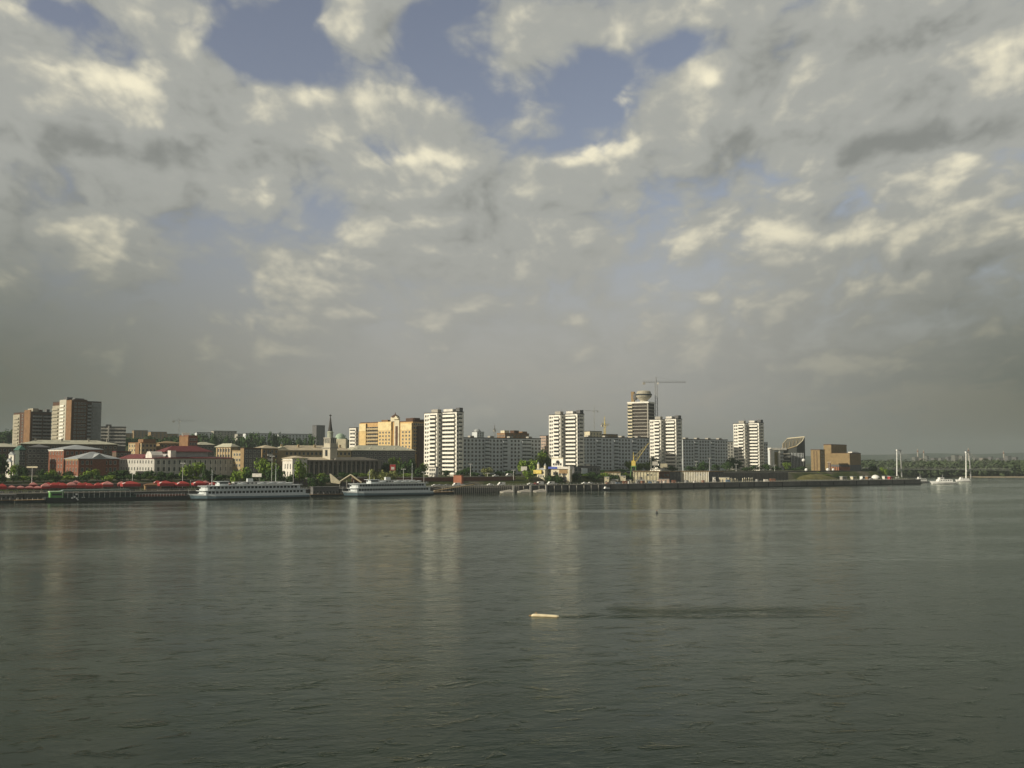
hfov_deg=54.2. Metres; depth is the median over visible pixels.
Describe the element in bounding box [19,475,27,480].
tree
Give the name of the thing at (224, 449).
tan house
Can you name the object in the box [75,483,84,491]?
tent
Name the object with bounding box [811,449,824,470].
theatre annex
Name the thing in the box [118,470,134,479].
tree
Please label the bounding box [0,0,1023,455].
sky
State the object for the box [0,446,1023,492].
ground
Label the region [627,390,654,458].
unfinished tower
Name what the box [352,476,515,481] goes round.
embankment wall
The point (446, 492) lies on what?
pontoon
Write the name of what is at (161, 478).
tree
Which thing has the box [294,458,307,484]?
tree
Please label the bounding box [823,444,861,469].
theatre
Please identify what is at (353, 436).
office tower
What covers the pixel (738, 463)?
tree
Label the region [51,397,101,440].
brick tower
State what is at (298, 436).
distant block
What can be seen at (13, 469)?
tree
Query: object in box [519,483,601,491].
quay wall
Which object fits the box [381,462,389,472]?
tree
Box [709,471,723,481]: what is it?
quay shed
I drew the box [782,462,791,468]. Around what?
tree
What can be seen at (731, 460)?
tree
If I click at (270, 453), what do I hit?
side building
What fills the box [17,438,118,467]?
long hall
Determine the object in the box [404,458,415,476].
tree
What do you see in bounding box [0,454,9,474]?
tree
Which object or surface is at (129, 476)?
tree
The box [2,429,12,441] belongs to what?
tree
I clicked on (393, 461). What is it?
tree
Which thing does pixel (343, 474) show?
tree
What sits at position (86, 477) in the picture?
tree
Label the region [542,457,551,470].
tree
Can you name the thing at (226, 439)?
tree
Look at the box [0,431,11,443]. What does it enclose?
tree
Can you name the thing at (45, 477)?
tree
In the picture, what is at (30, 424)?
brick tower
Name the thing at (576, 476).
tree
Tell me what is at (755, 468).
tree
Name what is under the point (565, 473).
cafe
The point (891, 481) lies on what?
quay wall
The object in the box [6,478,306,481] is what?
road
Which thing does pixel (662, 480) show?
quay hut
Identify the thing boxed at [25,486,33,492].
tent
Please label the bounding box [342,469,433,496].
passenger ship
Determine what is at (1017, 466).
forest
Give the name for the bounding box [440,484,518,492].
quay wall
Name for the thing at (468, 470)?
tree
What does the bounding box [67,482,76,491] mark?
tent
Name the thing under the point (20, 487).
tent
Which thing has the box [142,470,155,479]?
tree
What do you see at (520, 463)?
tree
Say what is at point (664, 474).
quay shed
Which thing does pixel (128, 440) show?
tree
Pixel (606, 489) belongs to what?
motor yacht
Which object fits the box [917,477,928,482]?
motor yacht
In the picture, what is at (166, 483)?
tent
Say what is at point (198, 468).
tree
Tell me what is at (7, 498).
pontoon
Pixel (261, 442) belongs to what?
tree
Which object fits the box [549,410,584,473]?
apartment tower
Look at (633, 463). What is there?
port crane
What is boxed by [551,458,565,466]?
podium house
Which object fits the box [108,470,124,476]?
tree
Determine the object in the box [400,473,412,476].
tree
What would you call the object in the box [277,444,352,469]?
long stone building
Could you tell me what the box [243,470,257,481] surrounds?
tree
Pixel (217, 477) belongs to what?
tree
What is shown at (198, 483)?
tent
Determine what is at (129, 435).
distant block
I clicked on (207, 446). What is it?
pale roof block
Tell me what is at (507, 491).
boat ramp
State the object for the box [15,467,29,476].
tree
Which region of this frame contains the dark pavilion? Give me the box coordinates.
[571,466,599,476]
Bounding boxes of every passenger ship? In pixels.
[188,469,309,499]
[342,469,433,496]
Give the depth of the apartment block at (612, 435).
1067.75 m
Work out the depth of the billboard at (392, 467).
669.78 m
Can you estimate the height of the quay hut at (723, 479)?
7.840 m
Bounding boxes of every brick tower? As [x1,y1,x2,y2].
[12,408,51,444]
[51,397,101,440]
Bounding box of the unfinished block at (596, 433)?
[584,431,601,436]
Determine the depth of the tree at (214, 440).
1173.90 m
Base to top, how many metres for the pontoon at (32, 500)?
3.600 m
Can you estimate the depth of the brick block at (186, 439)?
722.23 m
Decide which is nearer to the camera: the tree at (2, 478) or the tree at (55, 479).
the tree at (2, 478)
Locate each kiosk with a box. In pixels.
[144,483,161,489]
[839,476,847,479]
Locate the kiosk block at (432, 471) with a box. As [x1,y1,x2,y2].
[428,467,438,476]
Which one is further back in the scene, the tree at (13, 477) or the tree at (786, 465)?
the tree at (786, 465)
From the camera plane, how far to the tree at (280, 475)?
614.08 m
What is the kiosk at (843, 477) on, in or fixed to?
on the ground
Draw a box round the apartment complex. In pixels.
[359,413,423,467]
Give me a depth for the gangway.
657.90 m
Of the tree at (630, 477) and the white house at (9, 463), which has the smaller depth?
the white house at (9, 463)
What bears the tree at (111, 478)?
on the ground
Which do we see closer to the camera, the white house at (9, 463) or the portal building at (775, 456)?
the white house at (9, 463)
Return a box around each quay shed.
[605,472,620,481]
[633,471,658,482]
[659,471,669,481]
[670,471,680,481]
[681,471,708,481]
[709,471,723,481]
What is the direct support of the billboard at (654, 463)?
on the ground
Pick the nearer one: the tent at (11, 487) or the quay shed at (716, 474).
the tent at (11, 487)
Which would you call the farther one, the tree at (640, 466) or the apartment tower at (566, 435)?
the tree at (640, 466)
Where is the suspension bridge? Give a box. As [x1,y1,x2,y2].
[861,449,1013,478]
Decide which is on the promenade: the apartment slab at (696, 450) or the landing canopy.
the landing canopy
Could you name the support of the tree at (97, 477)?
on the ground
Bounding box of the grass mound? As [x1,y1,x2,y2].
[797,474,837,479]
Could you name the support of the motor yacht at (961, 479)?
on the water
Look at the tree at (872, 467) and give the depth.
1004.08 m
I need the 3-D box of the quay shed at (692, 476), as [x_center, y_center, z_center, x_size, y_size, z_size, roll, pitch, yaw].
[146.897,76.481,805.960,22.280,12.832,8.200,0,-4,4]
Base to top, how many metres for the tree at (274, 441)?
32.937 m
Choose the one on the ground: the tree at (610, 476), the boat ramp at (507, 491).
the tree at (610, 476)
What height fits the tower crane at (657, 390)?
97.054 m
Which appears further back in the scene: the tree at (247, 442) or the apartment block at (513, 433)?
the tree at (247, 442)
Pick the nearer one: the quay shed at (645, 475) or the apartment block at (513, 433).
the quay shed at (645, 475)
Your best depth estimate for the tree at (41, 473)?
596.40 m
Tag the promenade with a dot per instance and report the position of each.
(438, 486)
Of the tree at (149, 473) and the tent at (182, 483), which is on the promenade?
the tent at (182, 483)
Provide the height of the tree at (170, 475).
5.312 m
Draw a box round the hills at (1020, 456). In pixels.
[805,453,1023,459]
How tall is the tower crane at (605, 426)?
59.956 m
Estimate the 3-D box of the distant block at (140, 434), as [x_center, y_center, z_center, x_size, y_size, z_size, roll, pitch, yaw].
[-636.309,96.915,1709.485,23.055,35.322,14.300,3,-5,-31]
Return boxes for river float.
[529,612,558,616]
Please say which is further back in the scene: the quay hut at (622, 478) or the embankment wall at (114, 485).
the quay hut at (622, 478)
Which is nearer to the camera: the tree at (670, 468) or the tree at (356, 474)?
the tree at (356, 474)
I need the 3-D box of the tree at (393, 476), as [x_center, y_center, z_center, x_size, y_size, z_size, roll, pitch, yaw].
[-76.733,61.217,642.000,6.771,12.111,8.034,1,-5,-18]
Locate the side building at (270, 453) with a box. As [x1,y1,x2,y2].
[255,445,279,468]
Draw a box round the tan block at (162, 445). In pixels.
[156,441,178,450]
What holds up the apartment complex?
on the ground
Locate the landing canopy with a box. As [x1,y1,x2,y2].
[330,474,361,487]
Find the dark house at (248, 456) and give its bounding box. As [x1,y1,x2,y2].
[240,448,261,474]
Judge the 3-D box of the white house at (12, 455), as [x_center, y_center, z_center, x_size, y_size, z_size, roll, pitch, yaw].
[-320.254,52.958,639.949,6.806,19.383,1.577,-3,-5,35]
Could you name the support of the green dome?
on the ground
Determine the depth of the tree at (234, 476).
597.76 m
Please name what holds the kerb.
on the road at (106, 480)
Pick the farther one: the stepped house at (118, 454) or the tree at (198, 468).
the stepped house at (118, 454)
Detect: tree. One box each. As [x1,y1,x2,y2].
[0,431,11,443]
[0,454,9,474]
[0,474,6,483]
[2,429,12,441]
[8,464,20,475]
[9,475,21,481]
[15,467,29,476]
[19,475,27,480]
[26,477,43,481]
[36,469,47,479]
[36,474,50,480]
[45,470,58,476]
[49,475,62,482]
[59,471,75,479]
[60,475,75,479]
[79,474,90,481]
[84,469,100,478]
[93,475,104,480]
[103,475,115,481]
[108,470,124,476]
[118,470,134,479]
[122,474,134,479]
[125,437,136,447]
[133,474,146,480]
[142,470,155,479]
[153,471,165,476]
[154,477,169,481]
[165,472,178,479]
[167,434,180,441]
[179,465,194,480]
[187,462,205,479]
[198,433,209,442]
[201,468,213,481]
[209,433,223,453]
[213,475,223,482]
[221,435,234,442]
[230,469,240,483]
[231,436,245,449]
[239,467,248,480]
[240,432,259,447]
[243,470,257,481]
[254,458,268,475]
[255,436,271,446]
[259,469,277,480]
[266,462,280,474]
[267,431,282,446]
[274,466,285,480]
[282,435,294,445]
[285,474,293,484]
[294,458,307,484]
[295,438,305,444]
[303,433,318,444]
[304,473,315,477]
[307,476,317,488]
[316,473,326,478]
[317,476,329,486]
[339,472,346,477]
[346,472,359,477]
[367,469,380,478]
[380,469,389,479]
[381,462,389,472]
[388,457,401,472]
[389,470,397,479]
[396,462,411,473]
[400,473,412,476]
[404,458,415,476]
[413,467,422,474]
[419,463,428,474]
[441,470,450,475]
[455,470,465,474]
[463,467,471,474]
[481,467,493,475]
[517,459,528,472]
[523,470,535,478]
[527,458,537,471]
[535,452,545,467]
[540,447,550,469]
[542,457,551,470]
[544,475,552,481]
[552,477,562,483]
[572,473,581,481]
[585,472,594,478]
[590,473,600,481]
[607,474,613,480]
[624,461,634,469]
[626,474,633,481]
[634,463,644,470]
[643,462,651,470]
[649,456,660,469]
[665,466,677,470]
[685,466,697,470]
[695,461,708,469]
[695,466,707,470]
[711,464,723,470]
[723,461,731,469]
[726,456,736,468]
[734,460,742,469]
[749,465,758,470]
[759,464,771,469]
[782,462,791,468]
[868,464,877,471]
[879,467,887,475]
[887,469,894,475]
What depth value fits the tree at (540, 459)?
787.88 m
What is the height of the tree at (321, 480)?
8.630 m
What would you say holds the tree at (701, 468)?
on the ground
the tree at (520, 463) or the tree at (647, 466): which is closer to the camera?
the tree at (520, 463)
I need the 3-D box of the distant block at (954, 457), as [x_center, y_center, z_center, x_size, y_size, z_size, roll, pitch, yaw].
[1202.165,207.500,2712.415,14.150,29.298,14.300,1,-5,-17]
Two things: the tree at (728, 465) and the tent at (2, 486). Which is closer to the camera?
the tent at (2, 486)
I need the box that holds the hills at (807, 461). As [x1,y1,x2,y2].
[805,458,995,462]
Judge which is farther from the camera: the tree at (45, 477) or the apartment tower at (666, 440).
the apartment tower at (666, 440)
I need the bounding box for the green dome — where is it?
[335,433,347,448]
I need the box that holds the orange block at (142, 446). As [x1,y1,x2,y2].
[128,439,156,453]
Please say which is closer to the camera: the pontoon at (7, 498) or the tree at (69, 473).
the pontoon at (7, 498)
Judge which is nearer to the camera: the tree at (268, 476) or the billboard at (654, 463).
the tree at (268, 476)
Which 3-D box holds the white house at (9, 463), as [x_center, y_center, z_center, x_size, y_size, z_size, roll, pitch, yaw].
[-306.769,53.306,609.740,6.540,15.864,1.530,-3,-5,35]
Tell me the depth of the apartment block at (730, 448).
1009.28 m
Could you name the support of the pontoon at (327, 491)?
on the water
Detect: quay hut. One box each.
[620,476,625,483]
[658,479,668,482]
[719,477,729,481]
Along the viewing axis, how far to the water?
129.41 m
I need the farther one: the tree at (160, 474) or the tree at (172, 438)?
the tree at (172, 438)
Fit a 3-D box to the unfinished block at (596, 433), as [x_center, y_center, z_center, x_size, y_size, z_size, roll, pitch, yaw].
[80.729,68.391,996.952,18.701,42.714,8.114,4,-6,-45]
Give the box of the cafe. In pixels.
[548,466,572,483]
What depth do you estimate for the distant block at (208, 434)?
1505.59 m
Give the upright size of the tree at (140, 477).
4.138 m
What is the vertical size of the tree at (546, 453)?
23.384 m
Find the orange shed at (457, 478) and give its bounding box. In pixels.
[453,475,462,483]
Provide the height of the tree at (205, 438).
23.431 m
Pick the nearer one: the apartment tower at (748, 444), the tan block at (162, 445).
the tan block at (162, 445)
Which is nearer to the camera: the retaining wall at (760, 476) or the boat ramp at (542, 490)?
the boat ramp at (542, 490)
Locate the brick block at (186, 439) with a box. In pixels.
[179,433,197,445]
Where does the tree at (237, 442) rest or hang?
on the ground
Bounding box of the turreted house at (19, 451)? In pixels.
[14,445,25,473]
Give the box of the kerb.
[14,476,524,481]
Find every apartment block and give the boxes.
[472,429,483,436]
[497,430,528,437]
[540,435,548,455]
[602,434,617,436]
[728,441,733,469]
[764,442,767,469]
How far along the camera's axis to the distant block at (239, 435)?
1551.82 m
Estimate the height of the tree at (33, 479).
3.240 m
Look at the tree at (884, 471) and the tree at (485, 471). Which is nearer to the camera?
the tree at (485, 471)
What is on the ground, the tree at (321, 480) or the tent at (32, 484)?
the tent at (32, 484)
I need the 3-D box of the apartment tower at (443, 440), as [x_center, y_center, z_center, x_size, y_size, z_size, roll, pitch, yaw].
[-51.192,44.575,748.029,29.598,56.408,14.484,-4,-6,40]
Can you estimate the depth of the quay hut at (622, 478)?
748.76 m
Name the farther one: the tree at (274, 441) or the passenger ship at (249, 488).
the tree at (274, 441)
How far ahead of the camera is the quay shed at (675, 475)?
800.38 m
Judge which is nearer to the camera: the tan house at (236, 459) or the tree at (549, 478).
the tan house at (236, 459)
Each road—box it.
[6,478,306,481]
[603,470,866,472]
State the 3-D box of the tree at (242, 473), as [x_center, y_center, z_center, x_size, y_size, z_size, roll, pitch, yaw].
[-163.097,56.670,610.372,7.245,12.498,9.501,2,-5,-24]
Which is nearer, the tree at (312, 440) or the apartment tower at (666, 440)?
the apartment tower at (666, 440)
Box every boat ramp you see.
[499,486,514,492]
[517,485,530,491]
[532,485,546,491]
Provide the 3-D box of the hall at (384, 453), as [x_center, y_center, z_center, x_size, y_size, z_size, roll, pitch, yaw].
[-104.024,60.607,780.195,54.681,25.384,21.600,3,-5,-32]
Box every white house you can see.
[5,458,12,477]
[8,452,15,475]
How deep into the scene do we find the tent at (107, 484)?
558.66 m
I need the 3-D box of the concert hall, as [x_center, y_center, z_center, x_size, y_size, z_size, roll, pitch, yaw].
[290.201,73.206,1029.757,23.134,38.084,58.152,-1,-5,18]
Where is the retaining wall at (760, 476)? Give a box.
[724,472,787,480]
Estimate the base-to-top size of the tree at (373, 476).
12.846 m
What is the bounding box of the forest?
[861,459,1023,476]
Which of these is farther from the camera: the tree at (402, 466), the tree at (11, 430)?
the tree at (11, 430)
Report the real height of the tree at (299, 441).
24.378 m
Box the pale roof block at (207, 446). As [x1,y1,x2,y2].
[197,442,214,455]
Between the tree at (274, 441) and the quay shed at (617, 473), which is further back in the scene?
the tree at (274, 441)
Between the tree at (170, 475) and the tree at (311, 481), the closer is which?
the tree at (170, 475)
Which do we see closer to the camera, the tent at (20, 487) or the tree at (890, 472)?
the tent at (20, 487)
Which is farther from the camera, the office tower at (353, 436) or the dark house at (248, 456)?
the office tower at (353, 436)
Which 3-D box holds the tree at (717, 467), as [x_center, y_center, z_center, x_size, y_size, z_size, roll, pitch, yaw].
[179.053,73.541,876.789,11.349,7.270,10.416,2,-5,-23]
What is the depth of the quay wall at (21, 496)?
555.98 m
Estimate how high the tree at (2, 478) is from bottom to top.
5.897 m
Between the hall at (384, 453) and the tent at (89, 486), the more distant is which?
the hall at (384, 453)
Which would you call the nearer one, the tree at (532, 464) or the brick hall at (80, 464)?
the brick hall at (80, 464)
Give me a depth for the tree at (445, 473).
710.41 m
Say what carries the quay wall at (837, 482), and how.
in the water
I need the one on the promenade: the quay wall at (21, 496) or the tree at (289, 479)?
the tree at (289, 479)
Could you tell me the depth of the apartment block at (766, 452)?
984.37 m
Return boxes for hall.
[0,443,16,473]
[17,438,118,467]
[47,445,103,475]
[64,452,120,477]
[119,446,233,477]
[347,445,415,472]
[781,436,804,469]
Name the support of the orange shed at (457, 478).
on the ground
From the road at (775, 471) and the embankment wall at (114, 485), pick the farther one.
the road at (775, 471)
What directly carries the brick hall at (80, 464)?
on the ground
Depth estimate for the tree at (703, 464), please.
885.73 m
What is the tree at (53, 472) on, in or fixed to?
on the ground
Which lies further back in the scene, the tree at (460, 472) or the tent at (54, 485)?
the tree at (460, 472)
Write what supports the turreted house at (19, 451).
on the ground
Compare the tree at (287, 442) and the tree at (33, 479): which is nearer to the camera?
the tree at (33, 479)
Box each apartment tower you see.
[424,406,463,475]
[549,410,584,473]
[649,415,682,470]
[733,418,764,469]
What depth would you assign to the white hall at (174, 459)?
659.37 m
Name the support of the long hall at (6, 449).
on the ground
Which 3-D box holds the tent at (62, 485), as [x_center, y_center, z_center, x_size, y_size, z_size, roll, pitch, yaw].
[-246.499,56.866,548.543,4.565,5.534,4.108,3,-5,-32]
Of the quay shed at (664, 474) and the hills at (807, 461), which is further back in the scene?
the hills at (807, 461)
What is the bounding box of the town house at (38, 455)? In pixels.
[27,444,49,474]
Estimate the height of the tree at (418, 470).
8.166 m
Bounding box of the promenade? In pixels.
[36,479,887,492]
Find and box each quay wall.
[0,486,440,501]
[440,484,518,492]
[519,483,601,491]
[601,480,799,489]
[800,479,849,486]
[850,478,920,485]
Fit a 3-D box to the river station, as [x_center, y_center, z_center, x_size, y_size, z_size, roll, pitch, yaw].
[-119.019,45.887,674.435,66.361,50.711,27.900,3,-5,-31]
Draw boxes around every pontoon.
[0,494,19,502]
[14,498,44,502]
[310,486,342,496]
[433,491,453,493]
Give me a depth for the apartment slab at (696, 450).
937.24 m
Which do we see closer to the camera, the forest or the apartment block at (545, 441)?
the apartment block at (545, 441)
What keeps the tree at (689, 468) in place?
on the ground
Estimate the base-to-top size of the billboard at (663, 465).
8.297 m
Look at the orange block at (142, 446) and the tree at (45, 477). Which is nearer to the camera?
the tree at (45, 477)
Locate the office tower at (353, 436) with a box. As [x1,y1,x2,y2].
[349,427,358,447]
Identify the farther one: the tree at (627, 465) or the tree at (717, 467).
the tree at (717, 467)
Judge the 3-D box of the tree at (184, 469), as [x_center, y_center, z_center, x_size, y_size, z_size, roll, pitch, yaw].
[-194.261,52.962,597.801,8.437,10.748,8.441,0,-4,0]
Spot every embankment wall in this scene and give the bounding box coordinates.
[4,482,185,488]
[190,479,317,486]
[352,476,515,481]
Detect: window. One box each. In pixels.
[395,426,397,445]
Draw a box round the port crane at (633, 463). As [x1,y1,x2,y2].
[630,443,648,474]
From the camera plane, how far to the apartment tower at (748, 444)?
962.18 m
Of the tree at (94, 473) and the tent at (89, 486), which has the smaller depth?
the tent at (89, 486)
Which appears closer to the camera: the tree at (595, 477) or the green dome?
the tree at (595, 477)
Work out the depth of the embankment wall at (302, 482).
613.96 m
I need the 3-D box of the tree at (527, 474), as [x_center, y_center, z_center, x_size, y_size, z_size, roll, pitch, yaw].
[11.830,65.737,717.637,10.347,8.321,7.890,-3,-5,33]
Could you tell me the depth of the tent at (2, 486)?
532.42 m
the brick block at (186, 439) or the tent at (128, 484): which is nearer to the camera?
the tent at (128, 484)
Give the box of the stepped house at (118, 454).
[112,451,131,461]
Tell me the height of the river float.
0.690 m
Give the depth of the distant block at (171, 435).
1602.61 m
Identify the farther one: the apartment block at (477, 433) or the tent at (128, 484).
the apartment block at (477, 433)
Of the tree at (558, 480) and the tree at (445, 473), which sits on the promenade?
the tree at (558, 480)
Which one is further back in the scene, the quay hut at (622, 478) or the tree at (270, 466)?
the quay hut at (622, 478)
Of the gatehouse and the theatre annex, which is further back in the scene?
the theatre annex
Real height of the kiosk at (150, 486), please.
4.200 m
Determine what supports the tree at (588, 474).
on the ground
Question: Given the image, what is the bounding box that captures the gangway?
[433,483,474,490]
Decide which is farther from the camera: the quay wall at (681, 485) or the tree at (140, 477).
the quay wall at (681, 485)
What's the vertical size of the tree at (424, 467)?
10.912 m
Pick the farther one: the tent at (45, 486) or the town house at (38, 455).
the town house at (38, 455)
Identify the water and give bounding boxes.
[0,476,1023,767]
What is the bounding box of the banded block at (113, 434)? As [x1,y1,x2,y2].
[101,424,125,450]
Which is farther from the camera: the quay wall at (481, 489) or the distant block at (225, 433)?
the distant block at (225, 433)
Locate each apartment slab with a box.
[463,436,540,473]
[584,435,648,471]
[682,438,727,470]
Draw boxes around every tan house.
[215,443,239,457]
[232,450,239,472]
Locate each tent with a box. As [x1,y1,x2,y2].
[0,484,6,492]
[7,485,15,492]
[16,486,24,492]
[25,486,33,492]
[29,482,37,486]
[41,483,50,491]
[50,482,58,490]
[59,483,67,487]
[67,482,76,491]
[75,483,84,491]
[84,483,93,491]
[93,483,102,491]
[101,481,113,488]
[120,481,140,490]
[157,481,173,490]
[175,481,189,489]
[191,481,206,489]
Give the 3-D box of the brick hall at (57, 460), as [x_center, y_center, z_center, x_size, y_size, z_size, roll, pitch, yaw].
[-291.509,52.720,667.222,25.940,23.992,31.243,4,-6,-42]
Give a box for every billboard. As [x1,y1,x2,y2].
[252,473,261,478]
[390,464,395,470]
[652,461,657,470]
[660,463,666,467]
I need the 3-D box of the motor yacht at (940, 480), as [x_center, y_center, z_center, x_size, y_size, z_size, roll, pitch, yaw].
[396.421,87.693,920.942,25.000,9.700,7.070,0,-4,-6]
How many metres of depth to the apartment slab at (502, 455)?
784.93 m
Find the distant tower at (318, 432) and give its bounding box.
[312,425,324,445]
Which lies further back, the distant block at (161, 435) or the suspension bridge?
the distant block at (161, 435)
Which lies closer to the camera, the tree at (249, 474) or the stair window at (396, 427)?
the tree at (249, 474)
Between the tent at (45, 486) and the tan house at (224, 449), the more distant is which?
the tan house at (224, 449)
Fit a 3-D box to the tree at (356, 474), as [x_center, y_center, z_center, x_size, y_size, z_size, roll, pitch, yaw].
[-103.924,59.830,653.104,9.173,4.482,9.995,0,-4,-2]
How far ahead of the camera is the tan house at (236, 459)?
672.61 m
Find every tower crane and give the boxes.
[601,417,608,433]
[643,379,685,414]
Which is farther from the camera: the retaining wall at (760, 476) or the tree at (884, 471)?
the tree at (884, 471)
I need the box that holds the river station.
[281,414,382,477]
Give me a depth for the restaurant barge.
534.92 m
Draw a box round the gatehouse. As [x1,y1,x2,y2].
[533,462,547,480]
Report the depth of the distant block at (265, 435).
1409.80 m
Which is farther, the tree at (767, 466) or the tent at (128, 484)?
the tree at (767, 466)
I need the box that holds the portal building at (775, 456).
[768,448,786,469]
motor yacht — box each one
[602,487,611,490]
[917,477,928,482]
[930,477,956,483]
[955,477,970,481]
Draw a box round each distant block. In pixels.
[126,433,132,438]
[132,430,147,438]
[148,432,166,440]
[167,434,178,439]
[195,432,212,442]
[211,431,236,447]
[234,434,242,444]
[243,433,277,447]
[278,434,309,443]
[951,455,958,461]
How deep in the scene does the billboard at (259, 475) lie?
589.27 m
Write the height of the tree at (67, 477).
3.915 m
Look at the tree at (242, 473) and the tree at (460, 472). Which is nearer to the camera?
the tree at (242, 473)
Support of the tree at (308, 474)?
on the ground
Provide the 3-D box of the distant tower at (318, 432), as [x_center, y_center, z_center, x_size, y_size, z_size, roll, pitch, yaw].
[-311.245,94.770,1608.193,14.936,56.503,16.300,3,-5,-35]
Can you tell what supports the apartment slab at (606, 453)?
on the ground
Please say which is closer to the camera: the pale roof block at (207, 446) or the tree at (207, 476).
the tree at (207, 476)
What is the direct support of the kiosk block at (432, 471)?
on the ground
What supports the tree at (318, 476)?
on the ground
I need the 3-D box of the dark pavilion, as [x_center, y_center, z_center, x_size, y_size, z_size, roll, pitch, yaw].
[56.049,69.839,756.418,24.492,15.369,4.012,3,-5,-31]
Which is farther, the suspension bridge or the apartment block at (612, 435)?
the suspension bridge
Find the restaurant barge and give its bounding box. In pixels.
[44,489,187,501]
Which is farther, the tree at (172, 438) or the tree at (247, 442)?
the tree at (172, 438)
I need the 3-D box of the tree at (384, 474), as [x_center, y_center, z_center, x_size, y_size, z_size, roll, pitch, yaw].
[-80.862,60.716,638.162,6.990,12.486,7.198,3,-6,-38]
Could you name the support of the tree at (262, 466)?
on the ground
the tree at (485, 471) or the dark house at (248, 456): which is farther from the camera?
the tree at (485, 471)
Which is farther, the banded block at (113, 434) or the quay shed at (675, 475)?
the banded block at (113, 434)
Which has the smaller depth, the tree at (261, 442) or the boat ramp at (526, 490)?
the boat ramp at (526, 490)
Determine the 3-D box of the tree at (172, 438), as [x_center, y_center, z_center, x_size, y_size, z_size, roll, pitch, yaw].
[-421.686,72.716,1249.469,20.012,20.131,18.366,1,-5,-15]
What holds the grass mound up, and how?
on the ground

